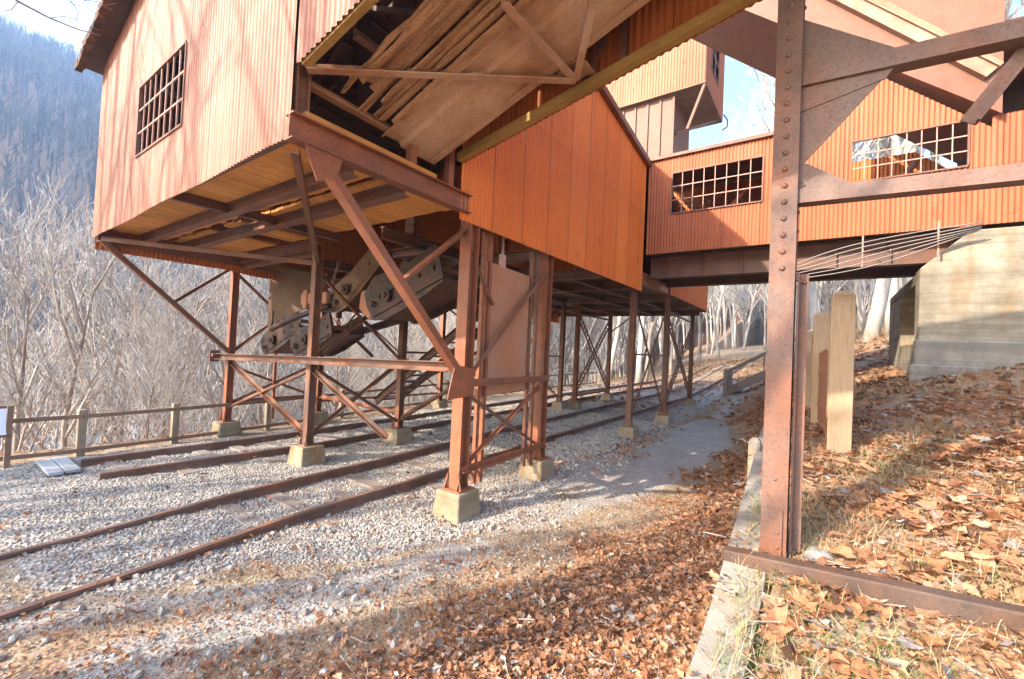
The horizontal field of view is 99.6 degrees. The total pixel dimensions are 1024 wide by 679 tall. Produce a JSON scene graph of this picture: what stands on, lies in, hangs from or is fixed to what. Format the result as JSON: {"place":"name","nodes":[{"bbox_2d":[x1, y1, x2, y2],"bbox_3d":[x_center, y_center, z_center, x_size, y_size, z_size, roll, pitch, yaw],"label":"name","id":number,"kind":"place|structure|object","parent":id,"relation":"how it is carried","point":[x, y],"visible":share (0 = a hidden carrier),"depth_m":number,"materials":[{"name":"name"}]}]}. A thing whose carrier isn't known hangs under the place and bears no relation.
{"place":"outdoors","nodes":[
{"label":"outdoors","id":0,"kind":"place"},
{"bbox_2d":[0,404,350,450],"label":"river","id":1,"kind":"structure","parent":0,"point":[88,436],"depth_m":77.83,"materials":[{"name":"grey"}]},
{"bbox_2d":[0,400,715,678],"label":"gravel","id":2,"kind":"structure","parent":0,"point":[595,437],"depth_m":5.82,"materials":[{"name":"gravel"}]},
{"bbox_2d":[35,456,80,476],"bbox_3d":[-7.487,2.077,7.134,1.130,0.058,0.365,2,-1,36],"label":"board crossing","id":3,"kind":"object","parent":2,"relation":"on","point":[56,466],"visible":1,"depth_m":7.04,"materials":[{"name":"grey wood"}]},
{"bbox_2d":[0,45,1023,678],"bbox_3d":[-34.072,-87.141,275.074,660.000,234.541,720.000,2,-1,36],"label":"ground","id":4,"kind":"structure","parent":0,"point":[680,449],"depth_m":4.40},
{"bbox_2d":[0,405,13,468],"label":"information sign","id":5,"kind":"object","parent":4,"relation":"on","point":[6,419],"visible":0.83,"depth_m":7.11,"materials":[{"name":"white"}]},
{"bbox_2d":[0,186,84,451],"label":"bare tree","id":6,"kind":"object","parent":4,"relation":"on","point":[38,365],"visible":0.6,"depth_m":11.27,"materials":[{"name":"grey plant"}]},
{"bbox_2d":[0,211,102,452],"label":"bare tree","id":7,"kind":"object","parent":4,"relation":"on","point":[17,440],"visible":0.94,"depth_m":9.58,"materials":[{"name":"grey plant"}]},
{"bbox_2d":[0,301,113,446],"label":"bare tree","id":8,"kind":"object","parent":4,"relation":"on","point":[26,365],"visible":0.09,"depth_m":20.22,"materials":[{"name":"grey plant"}]},
{"bbox_2d":[0,0,115,169],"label":"overhanging tree","id":9,"kind":"object","parent":4,"relation":"on","point":[27,6],"visible":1,"depth_m":6.22,"materials":[{"name":"grey plant"}]},
{"bbox_2d":[0,281,132,454],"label":"bare tree","id":10,"kind":"object","parent":4,"relation":"on","point":[35,389],"visible":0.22,"depth_m":19.07,"materials":[{"name":"grey plant"}]},
{"bbox_2d":[0,158,189,451],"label":"bare tree","id":11,"kind":"object","parent":4,"relation":"on","point":[64,431],"visible":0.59,"depth_m":13.26,"materials":[{"name":"grey plant"}]},
{"bbox_2d":[0,200,194,449],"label":"bare tree","id":12,"kind":"object","parent":4,"relation":"on","point":[94,331],"visible":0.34,"depth_m":16.11,"materials":[{"name":"grey plant"}]},
{"bbox_2d":[0,197,221,443],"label":"bare tree","id":13,"kind":"object","parent":4,"relation":"on","point":[109,284],"visible":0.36,"depth_m":16.32,"materials":[{"name":"grey plant"}]},
{"bbox_2d":[40,322,216,440],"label":"bare tree","id":14,"kind":"object","parent":4,"relation":"on","point":[118,386],"visible":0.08,"depth_m":28.01,"materials":[{"name":"grey plant"}]},
{"bbox_2d":[74,301,204,440],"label":"bare tree","id":15,"kind":"object","parent":4,"relation":"on","point":[143,433],"visible":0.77,"depth_m":10.93,"materials":[{"name":"grey plant"}]},
{"bbox_2d":[75,319,209,441],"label":"bare tree","id":16,"kind":"object","parent":4,"relation":"on","point":[160,382],"visible":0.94,"depth_m":10.26,"materials":[{"name":"grey plant"}]},
{"bbox_2d":[85,264,212,437],"bbox_3d":[-10.306,1.495,12.486,3.218,7.501,3.128,3,-1,0],"label":"bare tree","id":17,"kind":"object","parent":4,"relation":"on","point":[154,346],"visible":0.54,"depth_m":12.30,"materials":[{"name":"grey plant"}]},
{"bbox_2d":[36,264,266,436],"bbox_3d":[-11.152,1.827,13.524,5.878,10.675,4.332,3,-1,-11],"label":"bare tree","id":18,"kind":"object","parent":4,"relation":"on","point":[205,303],"visible":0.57,"depth_m":13.61,"materials":[{"name":"grey plant"}]},
{"bbox_2d":[107,307,222,435],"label":"bare tree","id":19,"kind":"object","parent":4,"relation":"on","point":[170,370],"visible":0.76,"depth_m":11.28,"materials":[{"name":"grey plant"}]},
{"bbox_2d":[81,256,268,437],"bbox_3d":[-16.666,4.257,23.214,8.825,21.160,9.078,3,-1,-14],"label":"bare tree","id":20,"kind":"object","parent":4,"relation":"on","point":[202,411],"visible":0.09,"depth_m":22.74,"materials":[{"name":"grey plant"}]},
{"bbox_2d":[108,256,270,433],"bbox_3d":[-13.371,2.341,18.632,7.007,16.332,6.812,3,-1,-6],"label":"bare tree","id":21,"kind":"object","parent":4,"relation":"on","point":[202,294],"visible":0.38,"depth_m":18.45,"materials":[{"name":"grey plant"}]},
{"bbox_2d":[138,294,278,437],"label":"bare tree","id":22,"kind":"object","parent":4,"relation":"on","point":[240,364],"visible":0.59,"depth_m":12.45,"materials":[{"name":"grey plant"}]},
{"bbox_2d":[173,262,329,425],"bbox_3d":[-13.691,2.719,23.048,8.734,20.356,8.490,2,-1,21],"label":"bare tree","id":23,"kind":"object","parent":4,"relation":"on","point":[263,316],"visible":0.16,"depth_m":22.17,"materials":[{"name":"grey plant"}]},
{"bbox_2d":[165,318,344,432],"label":"bare tree","id":24,"kind":"object","parent":4,"relation":"on","point":[280,393],"visible":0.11,"depth_m":23.10,"materials":[{"name":"grey plant"}]},
{"bbox_2d":[209,276,349,425],"bbox_3d":[-13.314,3.338,24.725,9.078,21.160,8.825,3,-1,-35],"label":"bare tree","id":25,"kind":"object","parent":4,"relation":"on","point":[261,409],"visible":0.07,"depth_m":24.20,"materials":[{"name":"grey plant"}]},
{"bbox_2d":[261,367,303,422],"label":"bare tree","id":26,"kind":"object","parent":4,"relation":"on","point":[292,411],"visible":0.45,"depth_m":14.04,"materials":[{"name":"grey plant"}]},
{"bbox_2d":[0,371,596,460],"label":"fence","id":27,"kind":"object","parent":4,"relation":"on","point":[81,417],"visible":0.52,"depth_m":9.01,"materials":[{"name":"brown wood"}]},
{"bbox_2d":[235,312,411,417],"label":"bare tree","id":28,"kind":"object","parent":4,"relation":"on","point":[323,407],"visible":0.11,"depth_m":22.26,"materials":[{"name":"grey plant"}]},
{"bbox_2d":[295,311,369,414],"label":"bare tree","id":29,"kind":"object","parent":4,"relation":"on","point":[334,403],"visible":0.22,"depth_m":15.22,"materials":[{"name":"grey plant"}]},
{"bbox_2d":[300,312,388,412],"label":"bare tree","id":30,"kind":"object","parent":4,"relation":"on","point":[357,369],"visible":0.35,"depth_m":14.27,"materials":[{"name":"grey plant"}]},
{"bbox_2d":[0,365,745,620],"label":"railway track","id":31,"kind":"structure","parent":4,"relation":"on","point":[344,502],"depth_m":6.10,"materials":[{"name":"metal"}]},
{"bbox_2d":[327,313,447,412],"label":"bare tree","id":32,"kind":"object","parent":4,"relation":"on","point":[380,356],"visible":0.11,"depth_m":27.43,"materials":[{"name":"grey plant"}]},
{"bbox_2d":[350,320,426,405],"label":"bare tree","id":33,"kind":"object","parent":4,"relation":"on","point":[388,329],"visible":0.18,"depth_m":21.48,"materials":[{"name":"grey plant"}]},
{"bbox_2d":[74,0,707,524],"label":"tipple building","id":34,"kind":"structure","parent":4,"relation":"on","point":[232,142],"depth_m":7.18,"materials":[{"name":"brown metal"}]},
{"bbox_2d":[135,40,187,157],"bbox_3d":[-4.924,-3.280,6.056,1.930,1.100,0.050,2,-1,36],"label":"window","id":35,"kind":"structure","parent":34,"relation":"in","point":[183,46],"depth_m":6.05,"materials":[{"name":"brown metal"}]},
{"bbox_2d":[267,270,327,326],"bbox_3d":[-5.291,-0.997,10.673,1.391,1.450,0.040,3,-1,-2],"label":"steel plate","id":36,"kind":"object","parent":34,"relation":"hanging from","point":[287,288],"visible":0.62,"depth_m":10.67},
{"bbox_2d":[321,261,343,330],"bbox_3d":[-4.055,-0.910,9.589,1.000,1.600,0.140,2,-1,36],"label":"hoist spreader","id":37,"kind":"object","parent":34,"relation":"hanging from","point":[338,315],"visible":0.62,"depth_m":9.44,"materials":[{"name":"metal"}]},
{"bbox_2d":[260,311,333,354],"bbox_3d":[-5.161,-0.116,10.303,1.784,1.033,1.032,2,-1,36],"label":"loading boom","id":38,"kind":"object","parent":37,"relation":"hanging from","point":[276,341],"visible":0.44,"depth_m":10.04,"materials":[{"name":"metal"}]},
{"bbox_2d":[268,303,331,330],"bbox_3d":[-4.717,-0.469,9.546,2.424,0.617,0.120,2,-1,36],"label":"pivot arm","id":39,"kind":"object","parent":38,"relation":"attached to","point":[295,317],"visible":0.81,"depth_m":9.56},
{"bbox_2d":[301,289,330,309],"bbox_3d":[-4.215,-0.857,9.282,1.000,0.410,0.200,2,-1,36],"label":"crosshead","id":40,"kind":"object","parent":39,"relation":"on","point":[305,298],"visible":0.56,"depth_m":9.33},
{"bbox_2d":[290,312,364,356],"bbox_3d":[-4.060,-0.081,9.392,1.627,0.949,0.952,2,-1,36],"label":"loading boom","id":41,"kind":"object","parent":37,"relation":"hanging from","point":[299,337],"visible":0.73,"depth_m":9.28,"materials":[{"name":"metal"}]},
{"bbox_2d":[330,249,407,312],"bbox_3d":[-2.920,-1.179,9.006,1.664,1.313,1.132,2,-1,36],"label":"loading boom","id":42,"kind":"object","parent":34,"relation":"attached to","point":[352,285],"visible":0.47,"depth_m":8.65,"materials":[{"name":"metal"}]},
{"bbox_2d":[387,156,434,263],"bbox_3d":[-1.803,-2.473,7.941,1.200,2.736,0.140,2,-1,36],"label":"hoist spreader","id":43,"kind":"object","parent":34,"relation":"hanging from","point":[404,252],"visible":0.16,"depth_m":7.97,"materials":[{"name":"metal"}]},
{"bbox_2d":[363,294,478,333],"bbox_3d":[-1.818,-0.522,8.953,4.633,1.027,0.180,2,-1,36],"label":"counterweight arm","id":44,"kind":"object","parent":34,"relation":"attached to","point":[382,324],"visible":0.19,"depth_m":9.58},
{"bbox_2d":[364,244,479,323],"bbox_3d":[-1.643,-0.920,7.711,2.013,1.231,1.132,2,-1,36],"label":"loading boom","id":45,"kind":"object","parent":34,"relation":"attached to","point":[433,284],"visible":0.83,"depth_m":7.47,"materials":[{"name":"metal"}]},
{"bbox_2d":[373,261,556,404],"bbox_3d":[-1.331,0.077,10.172,4.901,3.399,0.770,2,-1,36],"label":"inclined conveyor","id":46,"kind":"object","parent":34,"relation":"on","point":[432,352],"visible":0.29,"depth_m":10.59,"materials":[{"name":"metal"}]},
{"bbox_2d":[480,237,529,396],"bbox_3d":[-0.094,-0.366,6.932,0.050,2.513,1.230,2,-1,36],"label":"steel plate","id":47,"kind":"object","parent":34,"relation":"hanging from","point":[509,294],"visible":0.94,"depth_m":6.93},
{"bbox_2d":[606,39,727,251],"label":"headhouse tower","id":48,"kind":"structure","parent":34,"relation":"on","point":[666,102],"depth_m":18.20,"materials":[{"name":"metal"}]},
{"bbox_2d":[80,366,709,481],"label":"railway track","id":49,"kind":"structure","parent":4,"relation":"on","point":[121,468],"depth_m":8.69,"materials":[{"name":"metal"}]},
{"bbox_2d":[350,319,452,411],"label":"bare tree","id":50,"kind":"object","parent":4,"relation":"on","point":[412,377],"visible":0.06,"depth_m":29.77,"materials":[{"name":"grey plant"}]},
{"bbox_2d":[361,309,456,406],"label":"bare tree","id":51,"kind":"object","parent":4,"relation":"on","point":[412,398],"visible":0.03,"depth_m":25.97,"materials":[{"name":"grey plant"}]},
{"bbox_2d":[372,317,451,403],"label":"bare tree","id":52,"kind":"object","parent":4,"relation":"on","point":[414,344],"visible":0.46,"depth_m":16.07,"materials":[{"name":"grey plant"}]},
{"bbox_2d":[0,10,883,440],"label":"forest","id":53,"kind":"object","parent":4,"relation":"on","point":[38,58],"visible":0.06,"depth_m":138.63,"materials":[{"name":"plant"}]},
{"bbox_2d":[0,327,1023,678],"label":"fallen leaves","id":54,"kind":"object","parent":4,"relation":"on","point":[644,619],"depth_m":3.65,"materials":[{"name":"plant"}]},
{"bbox_2d":[3,322,1023,678],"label":"dry grass","id":55,"kind":"structure","parent":4,"relation":"on","point":[883,466],"depth_m":3.52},
{"bbox_2d":[549,317,590,381],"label":"bare tree","id":56,"kind":"object","parent":4,"relation":"on","point":[566,348],"visible":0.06,"depth_m":32.71,"materials":[{"name":"grey plant"}]},
{"bbox_2d":[566,317,596,382],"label":"bare tree","id":57,"kind":"object","parent":4,"relation":"on","point":[571,321],"visible":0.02,"depth_m":30.87,"materials":[{"name":"grey plant"}]},
{"bbox_2d":[567,316,606,382],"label":"bare tree","id":58,"kind":"object","parent":4,"relation":"on","point":[588,350],"visible":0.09,"depth_m":35.35,"materials":[{"name":"grey plant"}]},
{"bbox_2d":[582,316,613,382],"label":"bare tree","id":59,"kind":"object","parent":4,"relation":"on","point":[594,328],"visible":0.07,"depth_m":37.21,"materials":[{"name":"grey plant"}]},
{"bbox_2d":[574,316,624,380],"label":"bare tree","id":60,"kind":"object","parent":4,"relation":"on","point":[602,349],"visible":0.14,"depth_m":42.73,"materials":[{"name":"grey plant"}]},
{"bbox_2d":[603,316,640,378],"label":"bare tree","id":61,"kind":"object","parent":4,"relation":"on","point":[623,345],"visible":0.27,"depth_m":35.49,"materials":[{"name":"grey plant"}]},
{"bbox_2d":[644,316,658,381],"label":"bare tree","id":62,"kind":"object","parent":4,"relation":"on","point":[653,322],"depth_m":28.64,"materials":[{"name":"grey plant"}]},
{"bbox_2d":[610,145,695,380],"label":"bare tree","id":63,"kind":"object","parent":4,"relation":"on","point":[615,342],"visible":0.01,"depth_m":30.10,"materials":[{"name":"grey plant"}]},
{"bbox_2d":[635,144,699,382],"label":"bare tree","id":64,"kind":"object","parent":4,"relation":"on","point":[638,378],"depth_m":27.48,"materials":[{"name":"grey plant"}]},
{"bbox_2d":[669,286,711,374],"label":"bare tree","id":65,"kind":"object","parent":4,"relation":"on","point":[671,354],"depth_m":32.31,"materials":[{"name":"grey plant"}]},
{"bbox_2d":[696,286,717,366],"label":"bare tree","id":66,"kind":"object","parent":4,"relation":"on","point":[700,320],"visible":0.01,"depth_m":35.69,"materials":[{"name":"grey plant"}]},
{"bbox_2d":[708,286,719,358],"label":"bare tree","id":67,"kind":"object","parent":4,"relation":"on","point":[715,334],"depth_m":41.74,"materials":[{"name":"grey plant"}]},
{"bbox_2d":[709,285,724,353],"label":"bare tree","id":68,"kind":"object","parent":4,"relation":"on","point":[717,321],"depth_m":50.20,"materials":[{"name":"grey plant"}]},
{"bbox_2d":[702,285,732,353],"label":"bare tree","id":69,"kind":"object","parent":4,"relation":"on","point":[707,333],"visible":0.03,"depth_m":49.99,"materials":[{"name":"grey plant"}]},
{"bbox_2d":[711,286,727,348],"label":"bare tree","id":70,"kind":"object","parent":4,"relation":"on","point":[725,329],"visible":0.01,"depth_m":60.08,"materials":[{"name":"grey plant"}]},
{"bbox_2d":[685,424,766,678],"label":"retaining wall","id":71,"kind":"structure","parent":4,"relation":"on","point":[700,664],"depth_m":2.96,"materials":[{"name":"concrete"}]},
{"bbox_2d":[747,437,761,479],"bbox_3d":[3.202,1.686,5.722,0.130,0.768,0.270,2,-1,36],"label":"concrete marker","id":72,"kind":"object","parent":71,"relation":"on","point":[754,444],"visible":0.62,"depth_m":5.64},
{"bbox_2d":[726,285,745,349],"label":"bare tree","id":73,"kind":"object","parent":4,"relation":"on","point":[733,307],"visible":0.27,"depth_m":56.98,"materials":[{"name":"beige plant"}]},
{"bbox_2d":[723,284,767,350],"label":"bare tree","id":74,"kind":"object","parent":4,"relation":"on","point":[740,305],"visible":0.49,"depth_m":52.79,"materials":[{"name":"grey plant"}]},
{"bbox_2d":[719,85,773,135],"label":"bare tree","id":75,"kind":"object","parent":4,"relation":"on","point":[771,126],"visible":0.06,"depth_m":35.90,"materials":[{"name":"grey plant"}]},
{"bbox_2d":[723,329,812,395],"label":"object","id":76,"kind":"object","parent":4,"relation":"on","point":[729,388],"visible":0.4,"depth_m":19.66,"materials":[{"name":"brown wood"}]},
{"bbox_2d":[722,59,820,311],"bbox_3d":[20.939,-13.241,31.905,9.512,28.861,9.191,3,-1,0],"label":"bare tree","id":77,"kind":"object","parent":4,"relation":"on","point":[817,287],"visible":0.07,"depth_m":33.08,"materials":[{"name":"white plant"}]},
{"bbox_2d":[741,62,818,329],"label":"bare tree","id":78,"kind":"object","parent":4,"relation":"on","point":[813,309],"visible":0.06,"depth_m":23.00,"materials":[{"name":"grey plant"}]},
{"bbox_2d":[805,331,812,407],"bbox_3d":[5.775,0.738,8.382,0.232,1.800,0.220,2,-1,36],"label":"timber post","id":79,"kind":"object","parent":4,"relation":"on","point":[808,370],"visible":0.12,"depth_m":8.31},
{"bbox_2d":[802,546,833,561],"bbox_3d":[2.409,1.708,3.415,0.194,0.126,0.158,2,-1,13],"label":"rock","id":80,"kind":"object","parent":4,"relation":"on","point":[816,551],"visible":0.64,"depth_m":3.38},
{"bbox_2d":[810,312,829,423],"bbox_3d":[4.978,0.613,6.990,0.252,2.100,0.240,2,-1,36],"label":"timber post","id":81,"kind":"object","parent":4,"relation":"on","point":[820,335],"visible":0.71,"depth_m":6.92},
{"bbox_2d":[817,349,827,439],"bbox_3d":[4.465,0.786,6.179,0.035,1.300,1.608,2,-1,30],"label":"rusty sheet","id":82,"kind":"object","parent":81,"relation":"attached to","point":[822,389],"visible":0.64,"depth_m":6.33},
{"bbox_2d":[824,281,834,313],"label":"bare tree","id":83,"kind":"object","parent":4,"relation":"on","point":[827,287],"depth_m":29.22,"materials":[{"name":"grey plant"}]},
{"bbox_2d":[762,73,904,355],"bbox_3d":[17.786,-11.236,23.406,8.863,26.892,8.564,3,-1,7],"label":"bare tree","id":84,"kind":"object","parent":4,"relation":"on","point":[871,143],"visible":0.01,"depth_m":21.81,"materials":[{"name":"white plant"}]},
{"bbox_2d":[826,291,855,453],"bbox_3d":[4.037,0.540,5.329,0.252,2.260,0.240,2,-1,36],"label":"timber post","id":85,"kind":"object","parent":4,"relation":"on","point":[840,383],"visible":0.85,"depth_m":5.23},
{"bbox_2d":[846,279,874,322],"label":"bare tree","id":86,"kind":"object","parent":4,"relation":"on","point":[864,286],"visible":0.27,"depth_m":57.24,"materials":[{"name":"grey plant"}]},
{"bbox_2d":[853,142,876,331],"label":"bare tree","id":87,"kind":"object","parent":4,"relation":"on","point":[859,304],"depth_m":32.23,"materials":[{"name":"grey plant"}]},
{"bbox_2d":[722,0,1023,636],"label":"steel bent","id":88,"kind":"object","parent":4,"relation":"on","point":[828,80],"visible":0.98,"depth_m":3.44,"materials":[{"name":"metal"}]},
{"bbox_2d":[296,0,762,162],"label":"conveyor gallery","id":89,"kind":"object","parent":88,"relation":"on","point":[650,30],"visible":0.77,"depth_m":4.23,"materials":[{"name":"brown metal"}]},
{"bbox_2d":[311,0,649,164],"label":"coal chute","id":90,"kind":"object","parent":89,"relation":"attached to","point":[435,121],"visible":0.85,"depth_m":4.18,"materials":[{"name":"brown"}]},
{"bbox_2d":[852,137,904,287],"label":"bare tree","id":91,"kind":"object","parent":4,"relation":"on","point":[902,280],"visible":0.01,"depth_m":23.73,"materials":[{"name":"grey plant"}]},
{"bbox_2d":[861,140,916,342],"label":"bare tree","id":92,"kind":"object","parent":4,"relation":"on","point":[875,318],"depth_m":20.73,"materials":[{"name":"grey plant"}]},
{"bbox_2d":[884,137,904,333],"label":"bare tree","id":93,"kind":"object","parent":4,"relation":"on","point":[894,288],"depth_m":22.10,"materials":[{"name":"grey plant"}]},
{"bbox_2d":[889,135,913,284],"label":"bare tree","id":94,"kind":"object","parent":4,"relation":"on","point":[896,143],"depth_m":20.25,"materials":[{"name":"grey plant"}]},
{"bbox_2d":[889,226,1023,381],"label":"concrete abutment","id":95,"kind":"object","parent":4,"relation":"on","point":[956,307],"visible":0.64,"depth_m":7.91,"materials":[{"name":"concrete"}]},
{"bbox_2d":[646,15,1023,287],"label":"bridge gallery","id":96,"kind":"object","parent":95,"relation":"on","point":[713,229],"visible":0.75,"depth_m":9.45,"materials":[{"name":"brown metal"}]},
{"bbox_2d":[670,155,763,213],"bbox_3d":[4.945,-3.730,10.557,2.070,1.080,0.050,2,-1,36],"label":"window","id":97,"kind":"structure","parent":96,"relation":"in","point":[755,157],"depth_m":10.54,"materials":[{"name":"brown metal"}]},
{"bbox_2d":[691,0,1004,164],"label":"inclined housing","id":98,"kind":"object","parent":96,"relation":"on","point":[747,36],"visible":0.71,"depth_m":8.62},
{"bbox_2d":[861,236,863,267],"bbox_3d":[7.067,-1.768,8.726,0.025,0.650,0.025,2,-1,36],"label":"cable hanger","id":99,"kind":"object","parent":96,"relation":"hanging from","point":[862,251],"visible":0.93,"depth_m":8.72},
{"bbox_2d":[797,229,980,275],"bbox_3d":[7.027,-1.634,8.624,3.204,0.764,0.022,2,-1,36],"label":"cable","id":100,"kind":"object","parent":99,"relation":"hanging from","point":[896,253],"visible":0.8,"depth_m":8.33,"materials":[{"name":"silver metal"}]},
{"bbox_2d":[797,226,981,270],"bbox_3d":[6.994,-1.685,8.577,3.204,0.736,0.022,2,-1,36],"label":"cable","id":101,"kind":"object","parent":99,"relation":"hanging from","point":[891,245],"visible":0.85,"depth_m":8.34,"materials":[{"name":"silver metal"}]},
{"bbox_2d":[797,227,981,273],"bbox_3d":[7.011,-1.659,8.601,3.204,0.740,0.022,2,-1,36],"label":"cable","id":102,"kind":"object","parent":99,"relation":"hanging from","point":[893,249],"visible":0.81,"depth_m":8.34,"materials":[{"name":"silver metal"}]},
{"bbox_2d":[809,230,979,277],"bbox_3d":[7.044,-1.608,8.648,3.204,0.803,0.022,2,-1,36],"label":"cable","id":103,"kind":"object","parent":99,"relation":"hanging from","point":[895,258],"visible":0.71,"depth_m":8.35,"materials":[{"name":"silver metal"}]},
{"bbox_2d":[850,121,970,182],"bbox_3d":[7.775,-3.667,8.533,1.750,0.890,0.050,2,-1,36],"label":"window","id":104,"kind":"structure","parent":96,"relation":"in","point":[956,122],"depth_m":8.46,"materials":[{"name":"brown metal"}]},
{"bbox_2d":[797,222,982,263],"bbox_3d":[6.960,-1.742,8.530,3.204,0.731,0.022,2,-1,36],"label":"cable","id":105,"kind":"object","parent":95,"relation":"attached to","point":[892,236],"visible":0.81,"depth_m":8.29,"materials":[{"name":"silver metal"}]},
{"bbox_2d":[797,224,982,267],"bbox_3d":[6.977,-1.712,8.554,3.204,0.740,0.022,2,-1,36],"label":"cable","id":106,"kind":"object","parent":95,"relation":"hanging from","point":[890,241],"visible":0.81,"depth_m":8.32,"materials":[{"name":"silver metal"}]},
{"bbox_2d":[1004,0,1023,20],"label":"bare tree","id":107,"kind":"object","parent":4,"relation":"on","point":[1018,10],"visible":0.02,"depth_m":20.80,"materials":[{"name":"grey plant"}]},
{"bbox_2d":[0,0,1023,167],"label":"sky","id":108,"kind":"structure","parent":0,"point":[734,72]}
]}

